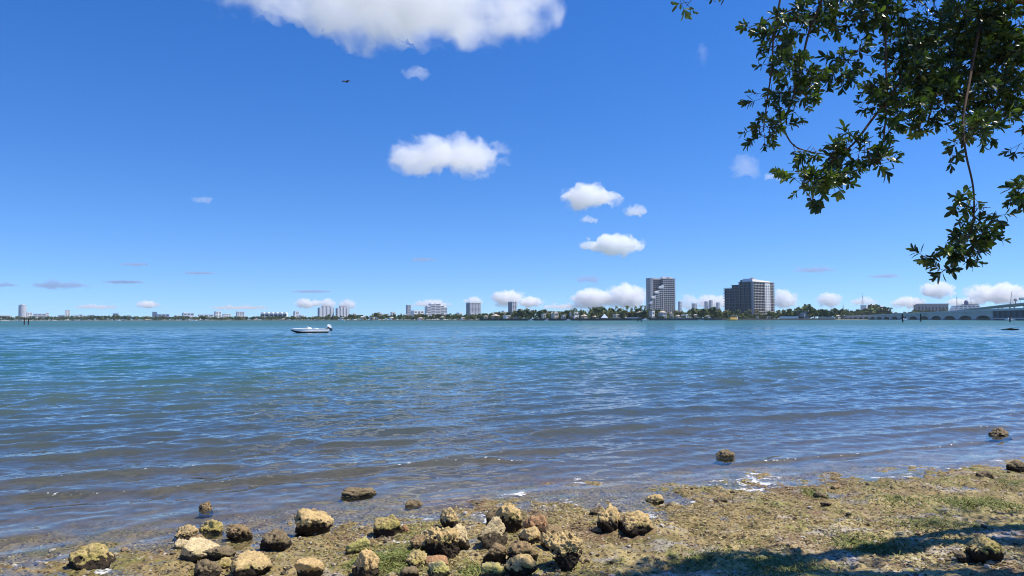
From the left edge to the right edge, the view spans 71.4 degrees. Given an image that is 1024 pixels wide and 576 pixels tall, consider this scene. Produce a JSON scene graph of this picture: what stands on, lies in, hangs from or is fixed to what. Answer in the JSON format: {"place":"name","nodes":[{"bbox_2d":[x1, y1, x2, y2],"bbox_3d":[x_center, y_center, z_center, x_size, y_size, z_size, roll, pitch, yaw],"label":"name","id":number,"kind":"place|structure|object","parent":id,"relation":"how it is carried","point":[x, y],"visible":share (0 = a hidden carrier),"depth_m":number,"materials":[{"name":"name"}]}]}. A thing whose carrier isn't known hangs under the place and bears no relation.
{"place":"outdoors","nodes":[
{"label":"outdoors","id":0,"kind":"place"},
{"bbox_2d":[11,319,870,320],"bbox_3d":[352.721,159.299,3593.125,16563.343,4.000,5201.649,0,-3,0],"label":"shore","id":1,"kind":"structure","parent":0,"point":[307,320],"depth_m":1773.45,"materials":[{"name":"plant"}]},
{"bbox_2d":[18,304,26,320],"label":"round tower","id":2,"kind":"structure","parent":1,"relation":"on","point":[22,310],"depth_m":2689.32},
{"bbox_2d":[33,314,45,320],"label":"building","id":3,"kind":"structure","parent":1,"relation":"on","point":[38,315],"depth_m":2697.51,"materials":[{"name":"grey glass"}]},
{"bbox_2d":[182,312,193,319],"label":"building","id":4,"kind":"structure","parent":1,"relation":"on","point":[185,314],"depth_m":2295.59,"materials":[{"name":"grey glass"}]},
{"bbox_2d":[198,314,213,319],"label":"building","id":5,"kind":"structure","parent":1,"relation":"on","point":[208,315],"depth_m":2298.45,"materials":[{"name":"grey glass"}]},
{"bbox_2d":[214,311,221,317],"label":"building","id":6,"kind":"structure","parent":1,"relation":"on","point":[217,314],"depth_m":2248.52,"materials":[{"name":"grey glass"}]},
{"bbox_2d":[260,312,287,319],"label":"long building","id":7,"kind":"structure","parent":1,"relation":"on","point":[270,314],"depth_m":1948.74,"materials":[{"name":"white glass"}]},
{"bbox_2d":[318,306,333,319],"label":"condominium","id":8,"kind":"structure","parent":1,"relation":"on","point":[324,311],"depth_m":1748.92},
{"bbox_2d":[336,306,348,319],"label":"condominium","id":9,"kind":"structure","parent":1,"relation":"on","point":[342,310],"depth_m":1749.63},
{"bbox_2d":[406,305,410,319],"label":"building","id":10,"kind":"structure","parent":1,"relation":"on","point":[408,309],"depth_m":1699.38,"materials":[{"name":"grey glass"}]},
{"bbox_2d":[411,310,423,319],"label":"building","id":11,"kind":"structure","parent":1,"relation":"on","point":[413,312],"depth_m":1644.55,"materials":[{"name":"white concrete"}]},
{"bbox_2d":[425,303,446,319],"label":"stepped building","id":12,"kind":"structure","parent":1,"relation":"on","point":[433,308],"depth_m":1646.94,"materials":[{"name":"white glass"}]},
{"bbox_2d":[0,311,891,320],"bbox_3d":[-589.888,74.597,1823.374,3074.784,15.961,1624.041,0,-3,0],"label":"shore shrubs","id":13,"kind":"object","parent":1,"relation":"on","point":[656,316],"visible":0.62,"depth_m":1275.40,"materials":[{"name":"green plant"}]},
{"bbox_2d":[466,302,480,319],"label":"grey tower","id":14,"kind":"structure","parent":1,"relation":"on","point":[474,308],"depth_m":1500.62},
{"bbox_2d":[508,301,516,318],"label":"grey tower","id":15,"kind":"structure","parent":1,"relation":"on","point":[512,306],"depth_m":1501.41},
{"bbox_2d":[517,308,530,317],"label":"tree","id":16,"kind":"object","parent":1,"relation":"on","point":[520,313],"visible":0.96,"depth_m":1112.01,"materials":[{"name":"green plant"}]},
{"bbox_2d":[529,309,546,316],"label":"tree","id":17,"kind":"object","parent":1,"relation":"on","point":[539,312],"visible":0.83,"depth_m":1074.69,"materials":[{"name":"green plant"}]},
{"bbox_2d":[551,312,558,317],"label":"house","id":18,"kind":"structure","parent":1,"relation":"on","point":[555,315],"depth_m":1041.32,"materials":[{"name":"beige concrete"}]},
{"bbox_2d":[480,318,631,320],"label":"seawall","id":19,"kind":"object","parent":1,"relation":"on","point":[575,319],"visible":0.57,"depth_m":1009.63,"materials":[{"name":"concrete"}]},
{"bbox_2d":[569,312,578,317],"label":"house","id":20,"kind":"structure","parent":1,"relation":"on","point":[574,316],"depth_m":1032.80,"materials":[{"name":"white concrete"}]},
{"bbox_2d":[566,308,582,317],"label":"tree","id":21,"kind":"object","parent":1,"relation":"on","point":[576,310],"visible":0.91,"depth_m":1036.28,"materials":[{"name":"green plant"}]},
{"bbox_2d":[588,310,597,315],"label":"tree","id":22,"kind":"object","parent":1,"relation":"on","point":[592,312],"visible":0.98,"depth_m":1039.66,"materials":[{"name":"green plant"}]},
{"bbox_2d":[587,306,614,317],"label":"tree","id":23,"kind":"object","parent":1,"relation":"on","point":[602,309],"visible":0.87,"depth_m":1042.68,"materials":[{"name":"green plant"}]},
{"bbox_2d":[613,309,625,316],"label":"tree","id":24,"kind":"object","parent":1,"relation":"on","point":[622,312],"visible":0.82,"depth_m":1030.56,"materials":[{"name":"green plant"}]},
{"bbox_2d":[635,308,647,317],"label":"tree","id":25,"kind":"object","parent":1,"relation":"on","point":[643,314],"visible":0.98,"depth_m":1019.99,"materials":[{"name":"green plant"}]},
{"bbox_2d":[649,311,654,317],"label":"house","id":26,"kind":"structure","parent":1,"relation":"on","point":[651,314],"depth_m":1023.69,"materials":[{"name":"white concrete"}]},
{"bbox_2d":[646,277,675,312],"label":"stepped tower","id":27,"kind":"structure","parent":1,"relation":"on","point":[660,293],"depth_m":1202.41,"materials":[{"name":"grey concrete"}]},
{"bbox_2d":[658,311,666,317],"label":"house","id":28,"kind":"structure","parent":1,"relation":"on","point":[663,313],"depth_m":1022.87,"materials":[{"name":"white concrete"}]},
{"bbox_2d":[632,318,727,319],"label":"seawall","id":29,"kind":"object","parent":1,"relation":"on","point":[681,318],"visible":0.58,"depth_m":994.75,"materials":[{"name":"concrete"}]},
{"bbox_2d":[678,301,681,311],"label":"building","id":30,"kind":"structure","parent":1,"relation":"on","point":[679,306],"depth_m":3497.79,"materials":[{"name":"grey glass"}]},
{"bbox_2d":[689,307,708,317],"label":"tree","id":31,"kind":"object","parent":1,"relation":"on","point":[702,312],"visible":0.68,"depth_m":1031.78,"materials":[{"name":"green plant"}]},
{"bbox_2d":[701,307,716,316],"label":"tree","id":32,"kind":"object","parent":1,"relation":"on","point":[711,309],"visible":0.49,"depth_m":1033.13,"materials":[{"name":"green plant"}]},
{"bbox_2d":[724,311,734,317],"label":"tree","id":33,"kind":"object","parent":1,"relation":"on","point":[728,313],"visible":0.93,"depth_m":1025.05,"materials":[{"name":"green plant"}]},
{"bbox_2d":[723,278,774,318],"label":"apartment block","id":34,"kind":"structure","parent":1,"relation":"on","point":[751,294],"depth_m":1118.92,"materials":[{"name":"grey concrete"}]},
{"bbox_2d":[738,318,834,319],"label":"seawall","id":35,"kind":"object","parent":1,"relation":"on","point":[793,319],"visible":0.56,"depth_m":1029.00,"materials":[{"name":"concrete"}]},
{"bbox_2d":[783,308,794,315],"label":"tree","id":36,"kind":"object","parent":1,"relation":"on","point":[789,311],"visible":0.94,"depth_m":1051.52,"materials":[{"name":"green plant"}]},
{"bbox_2d":[796,310,808,317],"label":"house","id":37,"kind":"structure","parent":1,"relation":"on","point":[803,314],"depth_m":1056.46,"materials":[{"name":"grey"}]},
{"bbox_2d":[795,304,815,315],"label":"tree","id":38,"kind":"object","parent":1,"relation":"on","point":[804,308],"visible":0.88,"depth_m":1057.74,"materials":[{"name":"green plant"}]},
{"bbox_2d":[818,309,829,316],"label":"tree","id":39,"kind":"object","parent":1,"relation":"on","point":[825,313],"visible":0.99,"depth_m":1068.55,"materials":[{"name":"green plant"}]},
{"bbox_2d":[837,309,846,316],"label":"tree","id":40,"kind":"object","parent":1,"relation":"on","point":[839,312],"visible":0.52,"depth_m":1110.03,"materials":[{"name":"green plant"}]},
{"bbox_2d":[841,309,856,315],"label":"tree","id":41,"kind":"object","parent":1,"relation":"on","point":[847,313],"visible":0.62,"depth_m":1517.18,"materials":[{"name":"green plant"}]},
{"bbox_2d":[860,304,882,308],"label":"building","id":42,"kind":"structure","parent":1,"relation":"on","point":[863,306],"depth_m":1726.52,"materials":[{"name":"grey concrete"}]},
{"bbox_2d":[861,306,892,314],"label":"tree","id":43,"kind":"object","parent":1,"relation":"on","point":[876,310],"visible":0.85,"depth_m":1499.10,"materials":[{"name":"green plant"}]},
{"bbox_2d":[913,304,948,311],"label":"long building","id":44,"kind":"structure","parent":1,"relation":"on","point":[931,307],"depth_m":2199.92,"materials":[{"name":"grey glass"}]},
{"bbox_2d":[840,308,1023,319],"bbox_3d":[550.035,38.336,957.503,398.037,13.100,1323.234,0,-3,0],"label":"arched bridge","id":45,"kind":"structure","parent":1,"relation":"on","point":[999,314],"depth_m":788.11,"materials":[{"name":"concrete"}]},
{"bbox_2d":[955,303,1023,310],"bbox_3d":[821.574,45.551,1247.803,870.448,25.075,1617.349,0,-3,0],"label":"elevated road","id":46,"kind":"structure","parent":1,"relation":"on","point":[1006,306],"depth_m":949.03,"materials":[{"name":"concrete"}]},
{"bbox_2d":[0,385,1023,575],"bbox_3d":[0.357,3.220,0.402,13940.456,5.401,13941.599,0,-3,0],"label":"ground","id":47,"kind":"structure","parent":0,"point":[122,518],"depth_m":8.68,"materials":[{"name":"sand"}]},
{"bbox_2d":[66,543,115,570],"bbox_3d":[-3.270,2.117,5.552,0.338,0.244,0.287,0,-3,0],"label":"rock","id":48,"kind":"object","parent":47,"relation":"on","point":[92,556],"visible":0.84,"depth_m":5.50,"materials":[{"name":"stone"}]},
{"bbox_2d":[174,539,187,549],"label":"rock","id":49,"kind":"object","parent":47,"relation":"on","point":[179,544],"visible":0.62,"depth_m":6.04,"materials":[{"name":"stone"}]},
{"bbox_2d":[172,524,198,542],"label":"rock","id":50,"kind":"object","parent":47,"relation":"on","point":[187,532],"visible":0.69,"depth_m":6.27,"materials":[{"name":"stone"}]},
{"bbox_2d":[179,537,219,561],"bbox_3d":[-2.489,2.118,5.686,0.293,0.213,0.235,-1,-3,16],"label":"rock","id":51,"kind":"object","parent":47,"relation":"on","point":[193,549],"visible":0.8,"depth_m":5.63,"materials":[{"name":"stone"}]},
{"bbox_2d":[198,501,212,518],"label":"rock","id":52,"kind":"object","parent":47,"relation":"on","point":[205,510],"visible":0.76,"depth_m":7.21,"materials":[{"name":"brown stone"}]},
{"bbox_2d":[193,559,222,575],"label":"rock","id":53,"kind":"object","parent":47,"relation":"on","point":[205,567],"visible":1,"depth_m":5.24,"materials":[{"name":"stone"}]},
{"bbox_2d":[199,519,223,538],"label":"rock","id":54,"kind":"object","parent":47,"relation":"on","point":[211,528],"visible":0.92,"depth_m":6.43,"materials":[{"name":"stone"}]},
{"bbox_2d":[201,545,235,560],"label":"rock","id":55,"kind":"object","parent":47,"relation":"on","point":[215,553],"visible":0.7,"depth_m":5.61,"materials":[{"name":"stone"}]},
{"bbox_2d":[218,557,231,568],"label":"rock","id":56,"kind":"object","parent":47,"relation":"on","point":[224,563],"visible":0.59,"depth_m":5.44,"materials":[{"name":"stone"}]},
{"bbox_2d":[226,524,252,542],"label":"rock","id":57,"kind":"object","parent":47,"relation":"on","point":[238,533],"visible":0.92,"depth_m":6.25,"materials":[{"name":"brown stone"}]},
{"bbox_2d":[229,550,273,575],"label":"rock","id":58,"kind":"object","parent":47,"relation":"on","point":[250,563],"visible":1,"depth_m":5.26,"materials":[{"name":"stone"}]},
{"bbox_2d":[259,528,291,551],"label":"rock","id":59,"kind":"object","parent":47,"relation":"on","point":[278,540],"visible":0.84,"depth_m":5.85,"materials":[{"name":"stone"}]},
{"bbox_2d":[294,557,324,575],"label":"rock","id":60,"kind":"object","parent":47,"relation":"on","point":[308,566],"visible":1,"depth_m":5.17,"materials":[{"name":"stone"}]},
{"bbox_2d":[294,508,333,535],"bbox_3d":[-1.778,2.131,6.403,0.346,0.306,0.219,2,-3,-36],"label":"rock","id":61,"kind":"object","parent":47,"relation":"on","point":[308,522],"visible":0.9,"depth_m":6.34,"materials":[{"name":"stone"}]},
{"bbox_2d":[345,537,369,554],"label":"rock","id":62,"kind":"object","parent":47,"relation":"on","point":[358,546],"visible":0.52,"depth_m":5.77,"materials":[{"name":"green stone"}]},
{"bbox_2d":[341,487,376,501],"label":"rock","id":63,"kind":"object","parent":47,"relation":"on","point":[356,494],"visible":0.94,"depth_m":7.74,"materials":[{"name":"stone"}]},
{"bbox_2d":[352,548,379,575],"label":"rock","id":64,"kind":"object","parent":47,"relation":"on","point":[366,562],"visible":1,"depth_m":5.25,"materials":[{"name":"stone"}]},
{"bbox_2d":[373,514,403,536],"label":"rock","id":65,"kind":"object","parent":47,"relation":"on","point":[390,525],"visible":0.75,"depth_m":6.26,"materials":[{"name":"stone"}]},
{"bbox_2d":[401,524,408,531],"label":"rock","id":66,"kind":"object","parent":47,"relation":"on","point":[404,528],"visible":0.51,"depth_m":6.33,"materials":[{"name":"stone"}]},
{"bbox_2d":[400,565,419,575],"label":"rock","id":67,"kind":"object","parent":47,"relation":"on","point":[411,570],"visible":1,"depth_m":5.15,"materials":[{"name":"stone"}]},
{"bbox_2d":[404,499,423,510],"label":"rock","id":68,"kind":"object","parent":47,"relation":"on","point":[413,504],"visible":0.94,"depth_m":7.33,"materials":[{"name":"stone"}]},
{"bbox_2d":[405,549,426,567],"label":"rock","id":69,"kind":"object","parent":47,"relation":"on","point":[417,558],"visible":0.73,"depth_m":5.45,"materials":[{"name":"stone"}]},
{"bbox_2d":[410,534,426,550],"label":"rock","id":70,"kind":"object","parent":47,"relation":"on","point":[417,540],"visible":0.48,"depth_m":5.83,"materials":[{"name":"brown stone"}]},
{"bbox_2d":[425,555,448,565],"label":"rock","id":71,"kind":"object","parent":47,"relation":"on","point":[436,558],"visible":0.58,"depth_m":5.46,"materials":[{"name":"stone"}]},
{"bbox_2d":[427,560,449,575],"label":"rock","id":72,"kind":"object","parent":47,"relation":"on","point":[439,568],"visible":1,"depth_m":5.12,"materials":[{"name":"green stone"}]},
{"bbox_2d":[421,526,459,559],"bbox_3d":[-0.541,2.040,5.704,0.255,0.286,0.298,-2,-3,38],"label":"rock","id":73,"kind":"object","parent":47,"relation":"on","point":[442,541],"visible":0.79,"depth_m":5.63,"materials":[{"name":"stone"}]},
{"bbox_2d":[440,507,459,527],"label":"rock","id":74,"kind":"object","parent":47,"relation":"on","point":[449,518],"visible":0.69,"depth_m":6.46,"materials":[{"name":"stone"}]},
{"bbox_2d":[453,523,469,549],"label":"rock","id":75,"kind":"object","parent":47,"relation":"on","point":[463,542],"visible":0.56,"depth_m":5.78,"materials":[{"name":"stone"}]},
{"bbox_2d":[486,509,496,524],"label":"rock","id":76,"kind":"object","parent":47,"relation":"on","point":[490,514],"visible":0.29,"depth_m":6.65,"materials":[{"name":"stone"}]},
{"bbox_2d":[477,516,507,548],"bbox_3d":[-0.169,2.048,5.927,0.232,0.279,0.219,-2,-3,31],"label":"rock","id":77,"kind":"object","parent":47,"relation":"on","point":[491,534],"visible":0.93,"depth_m":5.89,"materials":[{"name":"stone"}]},
{"bbox_2d":[481,562,506,575],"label":"rock","id":78,"kind":"object","parent":47,"relation":"on","point":[491,569],"visible":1,"depth_m":5.10,"materials":[{"name":"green stone"}]},
{"bbox_2d":[482,542,507,563],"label":"rock","id":79,"kind":"object","parent":47,"relation":"on","point":[497,552],"visible":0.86,"depth_m":5.43,"materials":[{"name":"brown stone"}]},
{"bbox_2d":[495,503,522,532],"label":"rock","id":80,"kind":"object","parent":47,"relation":"on","point":[509,514],"visible":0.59,"depth_m":6.47,"materials":[{"name":"stone"}]},
{"bbox_2d":[0,466,1023,575],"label":"pebbles","id":81,"kind":"object","parent":47,"relation":"on","point":[987,565],"visible":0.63,"depth_m":6.05,"materials":[{"name":"stone"}]},
{"bbox_2d":[0,463,1023,575],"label":"seaweed","id":82,"kind":"object","parent":47,"relation":"on","point":[750,539],"visible":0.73,"depth_m":6.48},
{"bbox_2d":[504,553,537,575],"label":"rock","id":83,"kind":"object","parent":47,"relation":"on","point":[520,564],"visible":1,"depth_m":5.11,"materials":[{"name":"stone"}]},
{"bbox_2d":[506,540,537,560],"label":"rock","id":84,"kind":"object","parent":47,"relation":"on","point":[518,547],"visible":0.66,"depth_m":5.42,"materials":[{"name":"brown stone"}]},
{"bbox_2d":[517,526,540,544],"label":"rock","id":85,"kind":"object","parent":47,"relation":"on","point":[531,535],"visible":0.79,"depth_m":5.97,"materials":[{"name":"stone"}]},
{"bbox_2d":[523,513,547,534],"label":"rock","id":86,"kind":"object","parent":47,"relation":"on","point":[539,522],"visible":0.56,"depth_m":6.29,"materials":[{"name":"stone"}]},
{"bbox_2d":[540,531,551,550],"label":"rock","id":87,"kind":"object","parent":47,"relation":"on","point":[544,536],"visible":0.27,"depth_m":5.85,"materials":[{"name":"stone"}]},
{"bbox_2d":[544,524,562,533],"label":"rock","id":88,"kind":"object","parent":47,"relation":"on","point":[552,529],"visible":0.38,"depth_m":6.06,"materials":[{"name":"brown stone"}]},
{"bbox_2d":[544,530,583,571],"bbox_3d":[0.395,2.013,5.415,0.310,0.332,0.264,0,-3,0],"label":"rock","id":89,"kind":"object","parent":47,"relation":"on","point":[566,547],"visible":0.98,"depth_m":5.34,"materials":[{"name":"stone"}]},
{"bbox_2d":[589,505,601,515],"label":"rock","id":90,"kind":"object","parent":47,"relation":"on","point":[593,511],"visible":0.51,"depth_m":6.84,"materials":[{"name":"stone"}]},
{"bbox_2d":[592,527,601,533],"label":"rock","id":91,"kind":"object","parent":47,"relation":"on","point":[596,530],"visible":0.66,"depth_m":6.29,"materials":[{"name":"stone"}]},
{"bbox_2d":[596,503,619,532],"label":"rock","id":92,"kind":"object","parent":47,"relation":"on","point":[608,520],"visible":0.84,"depth_m":6.30,"materials":[{"name":"stone"}]},
{"bbox_2d":[619,510,653,536],"bbox_3d":[1.093,2.105,6.280,0.315,0.274,0.268,0,-3,0],"label":"rock","id":93,"kind":"object","parent":47,"relation":"on","point":[635,523],"visible":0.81,"depth_m":6.22,"materials":[{"name":"stone"}]},
{"bbox_2d":[645,494,663,504],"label":"rock","id":94,"kind":"object","parent":47,"relation":"on","point":[655,499],"visible":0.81,"depth_m":7.44,"materials":[{"name":"stone"}]},
{"bbox_2d":[326,473,1023,575],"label":"algae","id":95,"kind":"object","parent":47,"relation":"on","point":[388,558],"visible":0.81,"depth_m":5.74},
{"bbox_2d":[714,496,727,502],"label":"rock","id":96,"kind":"object","parent":47,"relation":"on","point":[721,499],"visible":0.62,"depth_m":7.38,"materials":[{"name":"stone"}]},
{"bbox_2d":[715,449,734,464],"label":"rock","id":97,"kind":"object","parent":47,"relation":"on","point":[726,456],"visible":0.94,"depth_m":9.89,"materials":[{"name":"stone"}]},
{"bbox_2d":[813,491,828,498],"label":"rock","id":98,"kind":"object","parent":47,"relation":"on","point":[821,494],"visible":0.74,"depth_m":7.55,"materials":[{"name":"stone"}]},
{"bbox_2d":[820,502,831,505],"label":"rock","id":99,"kind":"object","parent":47,"relation":"on","point":[825,503],"visible":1,"depth_m":7.13,"materials":[{"name":"stone"}]},
{"bbox_2d":[831,484,840,489],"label":"rock","id":100,"kind":"object","parent":47,"relation":"on","point":[836,486],"visible":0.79,"depth_m":7.93,"materials":[{"name":"brown stone"}]},
{"bbox_2d":[671,0,1023,283],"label":"shore tree","id":101,"kind":"object","parent":47,"relation":"on","point":[991,24],"visible":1,"depth_m":5.03,"materials":[{"name":"green plant"}]},
{"bbox_2d":[953,551,972,563],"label":"rock","id":102,"kind":"object","parent":47,"relation":"on","point":[963,556],"visible":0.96,"depth_m":5.32,"materials":[{"name":"stone"}]},
{"bbox_2d":[965,534,1003,562],"bbox_3d":[3.529,1.964,5.296,0.235,0.225,0.200,0,-3,0],"label":"rock","id":103,"kind":"object","parent":47,"relation":"on","point":[981,548],"visible":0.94,"depth_m":5.25,"materials":[{"name":"stone"}]},
{"bbox_2d":[976,470,993,478],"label":"rock","id":104,"kind":"object","parent":47,"relation":"on","point":[988,474],"visible":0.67,"depth_m":8.49,"materials":[{"name":"stone"}]},
{"bbox_2d":[986,427,1012,442],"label":"rock","id":105,"kind":"object","parent":47,"relation":"on","point":[1000,431],"visible":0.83,"depth_m":11.60,"materials":[{"name":"stone"}]},
{"bbox_2d":[1006,460,1023,471],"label":"rock","id":106,"kind":"object","parent":47,"relation":"on","point":[1017,465],"visible":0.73,"depth_m":8.97,"materials":[{"name":"stone"}]},
{"bbox_2d":[0,320,1023,575],"bbox_3d":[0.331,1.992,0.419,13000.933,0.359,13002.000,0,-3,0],"label":"water","id":107,"kind":"structure","parent":0,"point":[82,378],"depth_m":26.62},
{"bbox_2d":[291,324,332,332],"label":"motorboat","id":108,"kind":"object","parent":107,"relation":"on","point":[308,329],"visible":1,"depth_m":105.09,"materials":[{"name":"white paint"}]},
{"bbox_2d":[949,300,979,310],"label":"cruise ship","id":109,"kind":"object","parent":107,"relation":"on","point":[966,305],"visible":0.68,"depth_m":2488.58,"materials":[{"name":"white paint"}]},
{"bbox_2d":[0,0,1023,319],"label":"sky","id":110,"kind":"structure","parent":0,"point":[171,157],"materials":[{"name":"blue"}]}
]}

